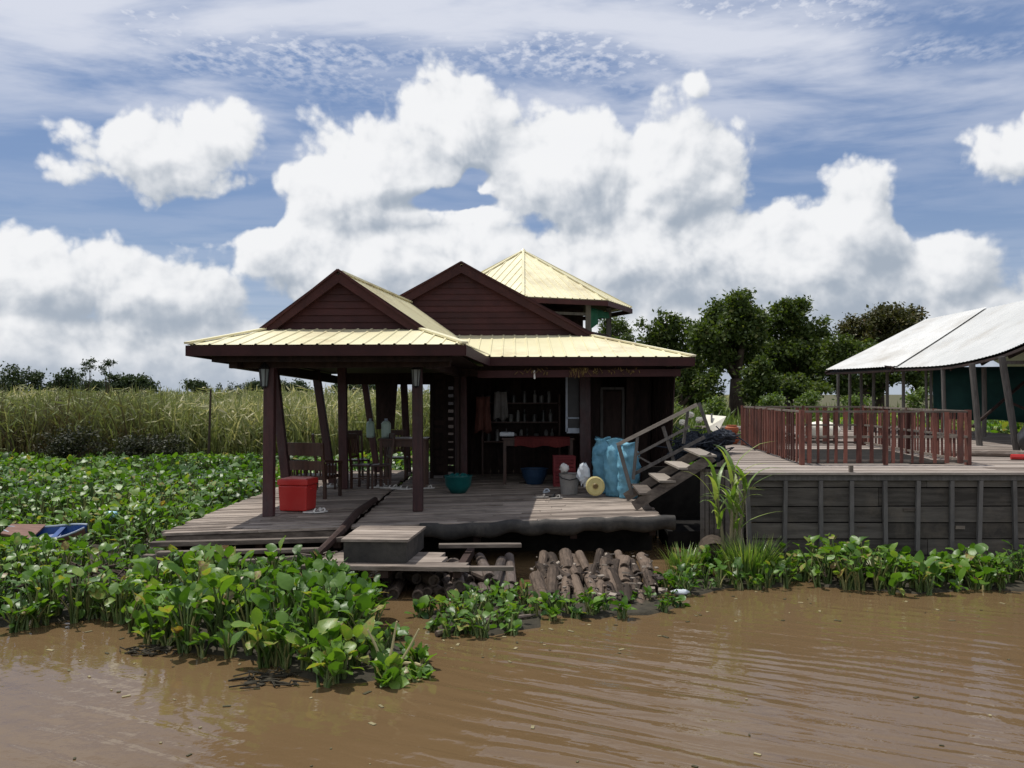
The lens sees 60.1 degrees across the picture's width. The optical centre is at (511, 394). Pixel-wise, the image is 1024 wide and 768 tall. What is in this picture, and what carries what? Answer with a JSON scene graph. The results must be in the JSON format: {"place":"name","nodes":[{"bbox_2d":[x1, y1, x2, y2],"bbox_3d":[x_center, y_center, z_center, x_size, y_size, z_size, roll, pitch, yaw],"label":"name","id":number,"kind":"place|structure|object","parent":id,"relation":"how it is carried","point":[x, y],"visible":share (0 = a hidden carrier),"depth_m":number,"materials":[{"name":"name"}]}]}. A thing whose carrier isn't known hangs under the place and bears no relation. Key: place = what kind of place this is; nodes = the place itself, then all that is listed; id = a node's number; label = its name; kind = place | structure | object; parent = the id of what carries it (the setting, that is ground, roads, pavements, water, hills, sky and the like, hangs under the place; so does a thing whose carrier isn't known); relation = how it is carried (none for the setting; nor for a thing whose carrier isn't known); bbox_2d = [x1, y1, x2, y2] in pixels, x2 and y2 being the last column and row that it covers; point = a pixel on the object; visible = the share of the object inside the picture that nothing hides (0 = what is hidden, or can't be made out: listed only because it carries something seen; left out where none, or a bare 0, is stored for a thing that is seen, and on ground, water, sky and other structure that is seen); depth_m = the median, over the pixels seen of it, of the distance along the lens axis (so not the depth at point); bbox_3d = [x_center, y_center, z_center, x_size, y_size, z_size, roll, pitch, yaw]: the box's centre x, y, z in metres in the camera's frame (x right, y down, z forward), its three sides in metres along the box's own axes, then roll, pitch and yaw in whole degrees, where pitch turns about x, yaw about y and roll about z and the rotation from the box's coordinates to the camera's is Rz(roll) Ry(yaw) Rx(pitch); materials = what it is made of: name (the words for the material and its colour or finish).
{"place":"outdoors","nodes":[
{"label":"outdoors","id":0,"kind":"place"},
{"bbox_2d":[0,380,429,401],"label":"tall grass","id":1,"kind":"structure","parent":0,"point":[187,390],"depth_m":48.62,"materials":[{"name":"plant"}]},
{"bbox_2d":[0,382,696,463],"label":"tall grass","id":2,"kind":"structure","parent":0,"point":[26,446],"depth_m":29.00,"materials":[{"name":"plant"}]},
{"bbox_2d":[0,487,1023,767],"bbox_3d":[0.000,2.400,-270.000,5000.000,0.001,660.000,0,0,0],"label":"water","id":3,"kind":"structure","parent":0,"point":[810,683],"depth_m":7.05,"materials":[{"name":"liquid"}]},
{"bbox_2d":[0,498,236,632],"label":"water hyacinth","id":4,"kind":"object","parent":3,"relation":"on","point":[121,538],"visible":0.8,"depth_m":11.18,"materials":[{"name":"green plant"}]},
{"bbox_2d":[0,523,87,542],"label":"rowing boat","id":5,"kind":"object","parent":4,"relation":"on","point":[65,531],"visible":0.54,"depth_m":13.91,"materials":[{"name":"blue wood"}]},
{"bbox_2d":[1,561,181,601],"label":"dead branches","id":6,"kind":"object","parent":4,"relation":"on","point":[122,572],"visible":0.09,"depth_m":10.77,"materials":[{"name":"brown plant"}]},
{"bbox_2d":[119,644,176,655],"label":"drift weed","id":7,"kind":"object","parent":3,"relation":"on","point":[154,648],"visible":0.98,"depth_m":8.22,"materials":[{"name":"plant"}]},
{"bbox_2d":[228,666,312,688],"bbox_3d":[-2.009,2.378,7.436,0.731,0.067,0.477,0,0,-11],"label":"drift weed","id":8,"kind":"object","parent":3,"relation":"on","point":[267,676],"visible":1,"depth_m":7.39,"materials":[{"name":"plant"}]},
{"bbox_2d":[107,535,436,688],"bbox_3d":[-2.631,2.072,9.079,3.989,0.798,3.936,0,0,0],"label":"water hyacinth","id":9,"kind":"object","parent":3,"relation":"on","point":[319,618],"visible":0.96,"depth_m":8.31,"materials":[{"name":"green plant"}]},
{"bbox_2d":[301,551,337,563],"bbox_3d":[-2.470,2.048,11.090,0.434,0.192,0.814,0,0,-44],"label":"driftwood","id":10,"kind":"object","parent":9,"relation":"on","point":[309,554],"visible":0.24,"depth_m":11.01,"materials":[{"name":"grey wood"}]},
{"bbox_2d":[156,547,318,555],"bbox_3d":[-3.450,1.990,11.190,2.005,0.070,0.120,0,0,-4],"label":"plank","id":11,"kind":"object","parent":10,"relation":"on","point":[256,551],"visible":0.46,"depth_m":11.17,"materials":[{"name":"grey wood"}]},
{"bbox_2d":[0,448,715,526],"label":"water hyacinth","id":12,"kind":"object","parent":3,"relation":"on","point":[48,483],"visible":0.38,"depth_m":20.06,"materials":[{"name":"green plant"}]},
{"bbox_2d":[36,421,109,466],"bbox_3d":[-13.523,1.590,27.283,2.172,1.645,1.744,0,0,0],"label":"bush","id":13,"kind":"object","parent":12,"relation":"on","point":[68,446],"visible":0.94,"depth_m":27.09,"materials":[{"name":"green plant"}]},
{"bbox_2d":[98,428,200,461],"bbox_3d":[-11.090,1.732,27.259,3.073,1.363,1.638,0,0,0],"label":"bush","id":14,"kind":"object","parent":12,"relation":"on","point":[130,448],"visible":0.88,"depth_m":27.04,"materials":[{"name":"green plant"}]},
{"bbox_2d":[301,548,473,584],"bbox_3d":[-1.500,2.357,11.101,2.000,0.685,1.603,0,0,0],"label":"landing","id":15,"kind":"object","parent":3,"relation":"in","point":[427,561],"visible":0.4,"depth_m":10.50,"materials":[{"name":"wood"}]},
{"bbox_2d":[341,525,425,562],"bbox_3d":[-1.597,1.874,11.124,0.871,0.284,1.096,0,0,3],"label":"block step","id":16,"kind":"object","parent":15,"relation":"on","point":[392,544],"visible":1,"depth_m":10.63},
{"bbox_2d":[439,542,521,547],"bbox_3d":[-0.415,1.975,11.560,1.077,0.060,0.120,0,0,-6],"label":"plank","id":17,"kind":"object","parent":15,"relation":"on","point":[483,545],"visible":1,"depth_m":11.52,"materials":[{"name":"grey wood"}]},
{"bbox_2d":[469,566,513,570],"bbox_3d":[-0.265,2.042,10.380,0.572,0.055,0.080,0,0,-4],"label":"plank","id":18,"kind":"object","parent":15,"relation":"on","point":[491,568],"visible":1,"depth_m":10.35,"materials":[{"name":"grey wood"}]},
{"bbox_2d":[387,578,406,598],"bbox_3d":[-1.392,2.331,11.050,0.157,0.157,1.362,0,1,0],"label":"bamboo log","id":19,"kind":"object","parent":3,"relation":"on","point":[396,588],"visible":0.57,"depth_m":10.45,"materials":[{"name":"wood"}]},
{"bbox_2d":[407,580,444,594],"bbox_3d":[-1.217,2.325,11.133,0.152,0.152,1.345,0,5,-34],"label":"bamboo log","id":20,"kind":"object","parent":3,"relation":"on","point":[438,589],"visible":0.16,"depth_m":10.61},
{"bbox_2d":[415,571,438,586],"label":"bamboo log","id":21,"kind":"object","parent":20,"relation":"on","point":[429,579],"visible":0.41,"depth_m":10.63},
{"bbox_2d":[161,261,695,549],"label":"floating house","id":22,"kind":"structure","parent":3,"relation":"on","point":[469,334],"depth_m":15.88,"materials":[{"name":"brown wood"}]},
{"bbox_2d":[259,362,269,387],"bbox_3d":[-3.626,-0.287,12.966,0.173,0.400,0.180,0,0,0],"label":"post lantern","id":23,"kind":"object","parent":22,"relation":"attached to","point":[264,368],"visible":0.93,"depth_m":12.91,"materials":[{"name":"metal"}]},
{"bbox_2d":[277,476,317,510],"bbox_3d":[-3.314,1.538,13.697,0.506,0.497,0.450,0,0,9],"label":"cooler box","id":24,"kind":"object","parent":22,"relation":"on","point":[297,493],"visible":1,"depth_m":13.50,"materials":[{"name":"red plastic"}]},
{"bbox_2d":[287,442,342,498],"bbox_3d":[-3.460,1.315,15.461,0.750,0.970,0.730,0,0,15],"label":"armchair","id":25,"kind":"object","parent":22,"relation":"on","point":[305,449],"visible":0.74,"depth_m":15.15,"materials":[{"name":"brown wood"}]},
{"bbox_2d":[314,497,377,558],"bbox_3d":[-2.260,1.861,12.764,0.260,0.373,3.673,0,0,2],"label":"dark pole","id":26,"kind":"object","parent":22,"relation":"on","point":[341,530],"visible":0.84,"depth_m":11.79,"materials":[{"name":"wood"}]},
{"bbox_2d":[150,536,344,546],"bbox_3d":[-3.375,1.890,11.350,2.455,0.100,0.120,0,0,-3],"label":"plank","id":27,"kind":"object","parent":26,"relation":"on","point":[253,541],"visible":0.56,"depth_m":11.30,"materials":[{"name":"grey wood"}]},
{"bbox_2d":[348,430,369,479],"bbox_3d":[-3.217,1.278,18.329,0.420,1.045,0.467,0,0,-30],"label":"slat back chair","id":28,"kind":"object","parent":22,"relation":"on","point":[362,458],"visible":0.38,"depth_m":18.53,"materials":[{"name":"brown wood"}]},
{"bbox_2d":[348,433,376,488],"bbox_3d":[-2.882,1.278,17.009,0.467,1.045,0.420,0,0,15],"label":"slat back chair","id":29,"kind":"object","parent":22,"relation":"on","point":[352,437],"visible":0.92,"depth_m":17.01,"materials":[{"name":"brown wood"}]},
{"bbox_2d":[369,433,394,488],"bbox_3d":[-2.518,1.278,17.012,0.467,1.045,0.420,0,0,-20],"label":"slat back chair","id":30,"kind":"object","parent":22,"relation":"on","point":[389,453],"visible":0.88,"depth_m":16.89,"materials":[{"name":"brown wood"}]},
{"bbox_2d":[387,430,408,478],"bbox_3d":[-2.450,1.278,18.966,0.420,1.045,0.467,0,0,0],"label":"slat back chair","id":31,"kind":"object","parent":22,"relation":"on","point":[401,433],"visible":0.63,"depth_m":18.80,"materials":[{"name":"brown wood"}]},
{"bbox_2d":[378,437,430,487],"bbox_3d":[-2.100,1.325,17.300,0.950,0.950,0.700,0,0,0],"label":"dining table","id":32,"kind":"object","parent":22,"relation":"on","point":[385,443],"visible":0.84,"depth_m":17.00,"materials":[{"name":"brown wood"}]},
{"bbox_2d":[444,473,472,493],"bbox_3d":[-0.978,1.617,16.091,0.530,0.355,0.530,0,0,0],"label":"plastic tub","id":33,"kind":"object","parent":22,"relation":"on","point":[456,483],"visible":1,"depth_m":15.92,"materials":[{"name":"plastic"}]},
{"bbox_2d":[474,397,491,433],"bbox_3d":[-0.620,0.445,18.897,0.371,0.790,0.084,0,0,0],"label":"hanging cloth","id":34,"kind":"object","parent":22,"relation":"hanging from","point":[483,419],"visible":1,"depth_m":18.89,"materials":[{"name":"fabric"}]},
{"bbox_2d":[493,392,507,420],"bbox_3d":[-0.253,0.270,19.297,0.342,0.640,0.084,0,0,0],"label":"hanging cloth","id":35,"kind":"object","parent":22,"relation":"hanging from","point":[500,407],"visible":1,"depth_m":19.29,"materials":[{"name":"grey fabric"}]},
{"bbox_2d":[482,394,559,475],"bbox_3d":[0.200,0.900,19.700,1.740,1.800,0.320,0,0,0],"label":"shelf rack","id":36,"kind":"object","parent":22,"relation":"on","point":[558,421],"visible":0.66,"depth_m":19.54,"materials":[{"name":"brown wood"}]},
{"bbox_2d":[520,467,547,484],"bbox_3d":[0.450,1.641,17.750,0.570,0.310,0.570,0,0,0],"label":"basin","id":37,"kind":"object","parent":22,"relation":"on","point":[534,475],"visible":1,"depth_m":17.57,"materials":[{"name":"blue plastic"}]},
{"bbox_2d":[502,437,574,484],"bbox_3d":[0.520,1.335,17.900,1.450,0.930,0.600,0,0,0],"label":"serving table","id":38,"kind":"object","parent":22,"relation":"on","point":[508,441],"visible":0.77,"depth_m":17.63,"materials":[{"name":"brown wood"}]},
{"bbox_2d":[514,436,569,447],"bbox_3d":[0.600,0.954,17.839,1.101,0.211,0.563,0,0,0],"label":"tablecloth","id":39,"kind":"object","parent":38,"relation":"on","point":[550,441],"visible":1,"depth_m":17.58,"materials":[{"name":"red fabric"}]},
{"bbox_2d":[552,470,575,486],"bbox_3d":[1.020,1.651,17.350,0.440,0.294,0.348,0,0,0],"label":"crate","id":40,"kind":"object","parent":22,"relation":"on","point":[556,480],"visible":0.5,"depth_m":17.19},
{"bbox_2d":[552,455,575,470],"bbox_3d":[1.020,1.351,17.350,0.440,0.294,0.348,0,0,0],"label":"crate","id":41,"kind":"object","parent":40,"relation":"on","point":[568,460],"visible":0.94,"depth_m":17.19,"materials":[{"name":"plastic"}]},
{"bbox_2d":[558,472,578,494],"bbox_3d":[1.031,1.610,15.944,0.395,0.370,0.395,0,0,0],"label":"bucket","id":42,"kind":"object","parent":22,"relation":"on","point":[569,481],"visible":0.82,"depth_m":15.81,"materials":[{"name":"grey plastic"}]},
{"bbox_2d":[566,377,578,432],"bbox_3d":[1.240,0.195,17.500,0.361,1.150,0.031,0,0,0],"label":"glass panel","id":43,"kind":"object","parent":22,"relation":"attached to","point":[572,404],"visible":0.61,"depth_m":17.50,"materials":[{"name":"glass"}]},
{"bbox_2d":[576,462,589,486],"bbox_3d":[1.245,1.408,15.502,0.244,0.449,0.170,0,0,0],"label":"plastic bag","id":44,"kind":"object","parent":22,"relation":"on","point":[583,474],"visible":0.94,"depth_m":15.44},
{"bbox_2d":[586,476,604,495],"bbox_3d":[1.434,1.581,15.232,0.330,0.330,0.095,0,0,0],"label":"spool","id":45,"kind":"object","parent":22,"relation":"on","point":[595,485],"visible":1,"depth_m":15.22,"materials":[{"name":"yellow plastic"}]},
{"bbox_2d":[592,436,610,493],"bbox_3d":[1.642,1.280,16.104,0.395,1.030,0.317,0,0,0],"label":"woven sack","id":46,"kind":"object","parent":22,"relation":"on","point":[599,449],"visible":0.48,"depth_m":15.99,"materials":[{"name":"plastic"}]},
{"bbox_2d":[603,391,620,437],"bbox_3d":[2.060,0.870,18.193,0.380,1.860,0.045,0,0,0],"label":"door","id":47,"kind":"structure","parent":22,"relation":"in","point":[611,399],"depth_m":18.18,"materials":[{"name":"wood"}]},
{"bbox_2d":[603,437,623,496],"bbox_3d":[1.835,1.280,15.598,0.464,1.030,0.371,0,0,0],"label":"woven sack","id":48,"kind":"object","parent":22,"relation":"on","point":[610,469],"visible":0.59,"depth_m":15.47,"materials":[{"name":"plastic"}]},
{"bbox_2d":[617,442,640,497],"bbox_3d":[2.027,1.305,15.357,0.422,0.980,0.338,0,0,0],"label":"woven sack","id":49,"kind":"object","parent":22,"relation":"on","point":[628,455],"visible":0.59,"depth_m":15.24,"materials":[{"name":"plastic"}]},
{"bbox_2d":[616,402,716,510],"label":"staircase","id":50,"kind":"structure","parent":22,"relation":"on","point":[647,493],"depth_m":14.72,"materials":[{"name":"grey wood"}]},
{"bbox_2d":[475,580,490,592],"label":"bamboo log","id":51,"kind":"object","parent":3,"relation":"on","point":[480,584],"visible":0.24,"depth_m":10.60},
{"bbox_2d":[474,552,494,582],"bbox_3d":[-0.354,2.201,11.251,0.144,0.144,1.224,0,1,-8],"label":"bamboo log","id":52,"kind":"object","parent":51,"relation":"on","point":[480,559],"visible":0.73,"depth_m":11.23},
{"bbox_2d":[404,578,563,637],"bbox_3d":[-0.280,2.255,9.512,1.637,0.332,1.602,0,0,-32],"label":"water hyacinth","id":53,"kind":"object","parent":3,"relation":"on","point":[473,607],"visible":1,"depth_m":9.40,"materials":[{"name":"green plant"}]},
{"bbox_2d":[491,571,504,599],"bbox_3d":[-0.137,2.331,10.865,0.154,0.154,1.134,0,2,8],"label":"bamboo log","id":54,"kind":"object","parent":3,"relation":"on","point":[503,579],"visible":0.13,"depth_m":10.80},
{"bbox_2d":[489,556,505,585],"bbox_3d":[-0.170,2.218,11.054,0.138,0.138,1.058,0,4,4],"label":"bamboo log","id":55,"kind":"object","parent":54,"relation":"on","point":[500,561],"visible":0.68,"depth_m":10.85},
{"bbox_2d":[504,574,517,598],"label":"bamboo log","id":56,"kind":"object","parent":3,"relation":"on","point":[511,585],"visible":0.16,"depth_m":10.51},
{"bbox_2d":[504,552,516,586],"bbox_3d":[-0.021,2.246,11.257,0.138,0.138,1.280,0,5,-1],"label":"bamboo log","id":57,"kind":"object","parent":56,"relation":"on","point":[510,575],"visible":0.67,"depth_m":11.16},
{"bbox_2d":[46,591,1009,767],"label":"floating bits","id":58,"kind":"object","parent":3,"relation":"on","point":[381,706],"visible":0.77,"depth_m":7.95,"materials":[{"name":"green plant"}]},
{"bbox_2d":[529,571,549,610],"bbox_3d":[0.339,2.304,10.187,0.175,0.175,0.806,0,18,-8],"label":"bamboo log","id":59,"kind":"object","parent":3,"relation":"on","point":[536,578],"visible":0.54,"depth_m":10.31,"materials":[{"name":"wood"}]},
{"bbox_2d":[448,249,632,469],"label":"lookout tower","id":60,"kind":"structure","parent":3,"relation":"on","point":[576,300],"depth_m":22.59,"materials":[{"name":"metal"}]},
{"bbox_2d":[528,581,664,603],"bbox_3d":[0.940,2.355,10.675,1.646,0.110,1.282,0,0,27],"label":"silt bed","id":61,"kind":"object","parent":3,"relation":"on","point":[584,588],"visible":0.13,"depth_m":10.49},
{"bbox_2d":[546,566,558,594],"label":"bamboo log","id":62,"kind":"object","parent":61,"relation":"on","point":[552,582],"visible":0.62,"depth_m":10.52,"materials":[{"name":"wood"}]},
{"bbox_2d":[552,581,560,602],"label":"bamboo log","id":63,"kind":"object","parent":61,"relation":"on","point":[559,589],"visible":0.2,"depth_m":10.36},
{"bbox_2d":[570,574,583,602],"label":"bamboo log","id":64,"kind":"object","parent":61,"relation":"on","point":[577,584],"visible":0.45,"depth_m":10.40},
{"bbox_2d":[642,570,658,593],"bbox_3d":[1.664,2.263,10.646,0.158,0.158,0.364,0,17,-2],"label":"bamboo log","id":65,"kind":"object","parent":61,"relation":"on","point":[649,580],"visible":0.7,"depth_m":10.60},
{"bbox_2d":[547,586,689,618],"bbox_3d":[1.176,2.293,9.911,1.706,0.301,1.144,0,0,0],"label":"water hyacinth","id":66,"kind":"object","parent":3,"relation":"on","point":[597,607],"visible":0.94,"depth_m":9.70,"materials":[{"name":"green plant"}]},
{"bbox_2d":[698,535,726,564],"bbox_3d":[2.781,2.190,12.200,0.400,0.420,0.621,0,0,9],"label":"rusty drum","id":67,"kind":"object","parent":3,"relation":"on","point":[709,540],"visible":0.34,"depth_m":12.05,"materials":[{"name":"brown metal"}]},
{"bbox_2d":[653,542,809,595],"bbox_3d":[2.818,2.208,11.422,2.615,0.424,1.558,0,0,-28],"label":"water hyacinth","id":68,"kind":"object","parent":3,"relation":"on","point":[694,580],"visible":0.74,"depth_m":11.02,"materials":[{"name":"green plant"}]},
{"bbox_2d":[661,541,709,574],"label":"grass","id":69,"kind":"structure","parent":68,"relation":"on","point":[684,559],"depth_m":11.53,"materials":[{"name":"plant"}]},
{"bbox_2d":[685,441,781,560],"bbox_3d":[2.886,1.459,11.682,1.210,1.689,1.187,0,0,41],"label":"cane plant","id":70,"kind":"object","parent":68,"relation":"on","point":[734,508],"visible":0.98,"depth_m":11.68,"materials":[{"name":"green plant"}]},
{"bbox_2d":[642,426,1023,566],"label":"barge","id":71,"kind":"object","parent":3,"relation":"on","point":[926,509],"visible":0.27,"depth_m":12.31,"materials":[{"name":"grey wood"}]},
{"bbox_2d":[655,426,754,464],"bbox_3d":[3.524,0.927,16.041,1.675,0.719,1.227,0,0,23],"label":"net heap","id":72,"kind":"object","parent":71,"relation":"on","point":[722,437],"visible":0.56,"depth_m":15.90,"materials":[{"name":"fabric"}]},
{"bbox_2d":[706,413,725,430],"bbox_3d":[4.537,0.651,19.590,0.550,0.448,0.580,0,0,0],"label":"foam sheet","id":73,"kind":"object","parent":72,"relation":"on","point":[714,421],"visible":0.82,"depth_m":19.58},
{"bbox_2d":[741,406,971,464],"bbox_3d":[5.927,0.660,16.100,2.627,0.840,5.515,0,0,5],"label":"fence pen","id":74,"kind":"object","parent":71,"relation":"on","point":[762,424],"visible":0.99,"depth_m":14.07,"materials":[{"name":"brown wood"}]},
{"bbox_2d":[792,449,943,462],"bbox_3d":[5.900,1.069,15.425,2.125,0.006,3.628,0,0,7],"label":"dark mat","id":75,"kind":"object","parent":71,"relation":"on","point":[852,454],"visible":0.36,"depth_m":15.40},
{"bbox_2d":[943,450,1023,456],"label":"timber pole","id":76,"kind":"object","parent":71,"relation":"on","point":[996,453],"visible":0.72,"depth_m":15.27,"materials":[{"name":"wood"}]},
{"bbox_2d":[787,533,1005,595],"bbox_3d":[4.979,2.134,11.362,2.776,0.638,1.905,0,0,0],"label":"water hyacinth","id":77,"kind":"object","parent":3,"relation":"on","point":[890,571],"visible":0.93,"depth_m":10.98,"materials":[{"name":"green plant"}]},
{"bbox_2d":[974,540,1023,591],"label":"water hyacinth","id":78,"kind":"object","parent":3,"relation":"on","point":[1010,577],"visible":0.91,"depth_m":11.18,"materials":[{"name":"green plant"}]},
{"bbox_2d":[0,0,1023,394],"label":"sky","id":79,"kind":"structure","parent":0,"point":[173,173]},
{"bbox_2d":[530,553,666,598],"bbox_3d":[1.014,2.195,10.692,1.593,0.307,1.473,0,0,0],"label":"debris","id":80,"kind":"object","parent":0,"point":[616,594],"visible":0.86,"depth_m":10.56,"materials":[{"name":"wood"}]},
{"bbox_2d":[559,548,573,568],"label":"bamboo log","id":81,"kind":"object","parent":80,"relation":"on","point":[565,557],"visible":0.68,"depth_m":11.15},
{"bbox_2d":[329,395,929,409],"bbox_3d":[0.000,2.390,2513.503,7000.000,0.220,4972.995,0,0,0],"label":"ground","id":82,"kind":"structure","parent":0,"point":[827,399],"depth_m":277.93,"materials":[{"name":"soil"}]},
{"bbox_2d":[0,361,54,393],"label":"tree","id":83,"kind":"object","parent":82,"relation":"on","point":[35,379],"visible":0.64,"depth_m":178.24,"materials":[{"name":"green plant"}]},
{"bbox_2d":[40,367,85,394],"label":"tree","id":84,"kind":"object","parent":82,"relation":"on","point":[66,380],"visible":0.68,"depth_m":176.99,"materials":[{"name":"green plant"}]},
{"bbox_2d":[76,356,96,393],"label":"sapling","id":85,"kind":"object","parent":82,"relation":"on","point":[87,364],"visible":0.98,"depth_m":89.84,"materials":[{"name":"green plant"}]},
{"bbox_2d":[70,375,108,393],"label":"tree","id":86,"kind":"object","parent":82,"relation":"on","point":[93,383],"visible":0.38,"depth_m":165.22,"materials":[{"name":"green plant"}]},
{"bbox_2d":[99,372,162,393],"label":"tree","id":87,"kind":"object","parent":82,"relation":"on","point":[142,381],"visible":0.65,"depth_m":159.54,"materials":[{"name":"green plant"}]},
{"bbox_2d":[179,377,209,392],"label":"tree","id":88,"kind":"object","parent":82,"relation":"on","point":[195,384],"visible":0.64,"depth_m":172.46,"materials":[{"name":"green plant"}]},
{"bbox_2d":[597,315,638,342],"bbox_3d":[4.737,-0.597,39.935,2.173,6.198,2.747,0,0,0],"label":"broadleaf tree","id":89,"kind":"object","parent":82,"relation":"on","point":[621,326],"visible":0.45,"depth_m":39.90,"materials":[{"name":"green plant"}]},
{"bbox_2d":[632,307,729,410],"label":"broadleaf tree","id":90,"kind":"object","parent":82,"relation":"on","point":[661,334],"visible":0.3,"depth_m":50.77,"materials":[{"name":"green plant"}]},
{"bbox_2d":[674,350,722,418],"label":"broadleaf tree","id":91,"kind":"object","parent":82,"relation":"on","point":[693,386],"visible":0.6,"depth_m":43.92,"materials":[{"name":"green plant"}]},
{"bbox_2d":[684,286,775,417],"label":"broadleaf tree","id":92,"kind":"object","parent":82,"relation":"on","point":[727,334],"visible":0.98,"depth_m":45.14,"materials":[{"name":"green plant"}]},
{"bbox_2d":[755,391,789,408],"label":"shrub","id":93,"kind":"object","parent":82,"relation":"on","point":[773,399],"visible":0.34,"depth_m":37.68,"materials":[{"name":"green plant"}]},
{"bbox_2d":[732,353,836,408],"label":"broadleaf tree","id":94,"kind":"object","parent":82,"relation":"on","point":[759,378],"visible":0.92,"depth_m":42.88,"materials":[{"name":"green plant"}]},
{"bbox_2d":[755,294,838,411],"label":"broadleaf tree","id":95,"kind":"object","parent":82,"relation":"on","point":[796,347],"visible":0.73,"depth_m":47.29,"materials":[{"name":"green plant"}]},
{"bbox_2d":[792,389,822,420],"bbox_3d":[12.641,1.124,37.941,1.603,2.829,1.421,0,0,0],"label":"shrub","id":96,"kind":"object","parent":82,"relation":"on","point":[810,398],"visible":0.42,"depth_m":37.91,"materials":[{"name":"green plant"}]},
{"bbox_2d":[832,392,877,418],"bbox_3d":[14.863,1.191,38.004,2.134,2.612,1.879,0,0,0],"label":"shrub","id":97,"kind":"object","parent":82,"relation":"on","point":[855,399],"visible":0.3,"depth_m":38.00,"materials":[{"name":"green plant"}]},
{"bbox_2d":[809,333,928,414],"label":"broadleaf tree","id":98,"kind":"object","parent":82,"relation":"on","point":[843,348],"visible":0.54,"depth_m":45.76,"materials":[{"name":"green plant"}]},
{"bbox_2d":[832,301,930,410],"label":"broadleaf tree","id":99,"kind":"object","parent":82,"relation":"on","point":[883,322],"visible":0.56,"depth_m":49.06,"materials":[{"name":"green plant"}]},
{"bbox_2d":[900,386,928,410],"bbox_3d":[16.813,1.072,36.986,1.646,2.951,1.561,0,0,0],"label":"shrub","id":100,"kind":"object","parent":82,"relation":"on","point":[913,397],"visible":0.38,"depth_m":36.75,"materials":[{"name":"green plant"}]},
{"bbox_2d":[812,413,1023,433],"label":"leafy undergrowth","id":101,"kind":"object","parent":82,"relation":"on","point":[1000,426],"visible":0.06,"depth_m":30.23,"materials":[{"name":"green plant"}]},
{"bbox_2d":[701,394,730,425],"bbox_3d":[8.204,1.191,36.052,1.388,2.426,1.347,0,0,-21],"label":"shrub","id":102,"kind":"object","parent":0,"point":[714,402],"visible":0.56,"depth_m":35.90,"materials":[{"name":"green plant"}]},
{"bbox_2d":[712,533,788,579],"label":"grass","id":103,"kind":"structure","parent":0,"point":[748,558],"depth_m":11.27,"materials":[{"name":"plant"}]},
{"bbox_2d":[673,400,997,437],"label":"tall grass","id":104,"kind":"structure","parent":0,"point":[692,422],"depth_m":37.93,"materials":[{"name":"green plant"}]},
{"bbox_2d":[824,301,1023,449],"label":"white roofed house","id":105,"kind":"structure","parent":0,"point":[945,350],"depth_m":22.67,"materials":[{"name":"metal"}]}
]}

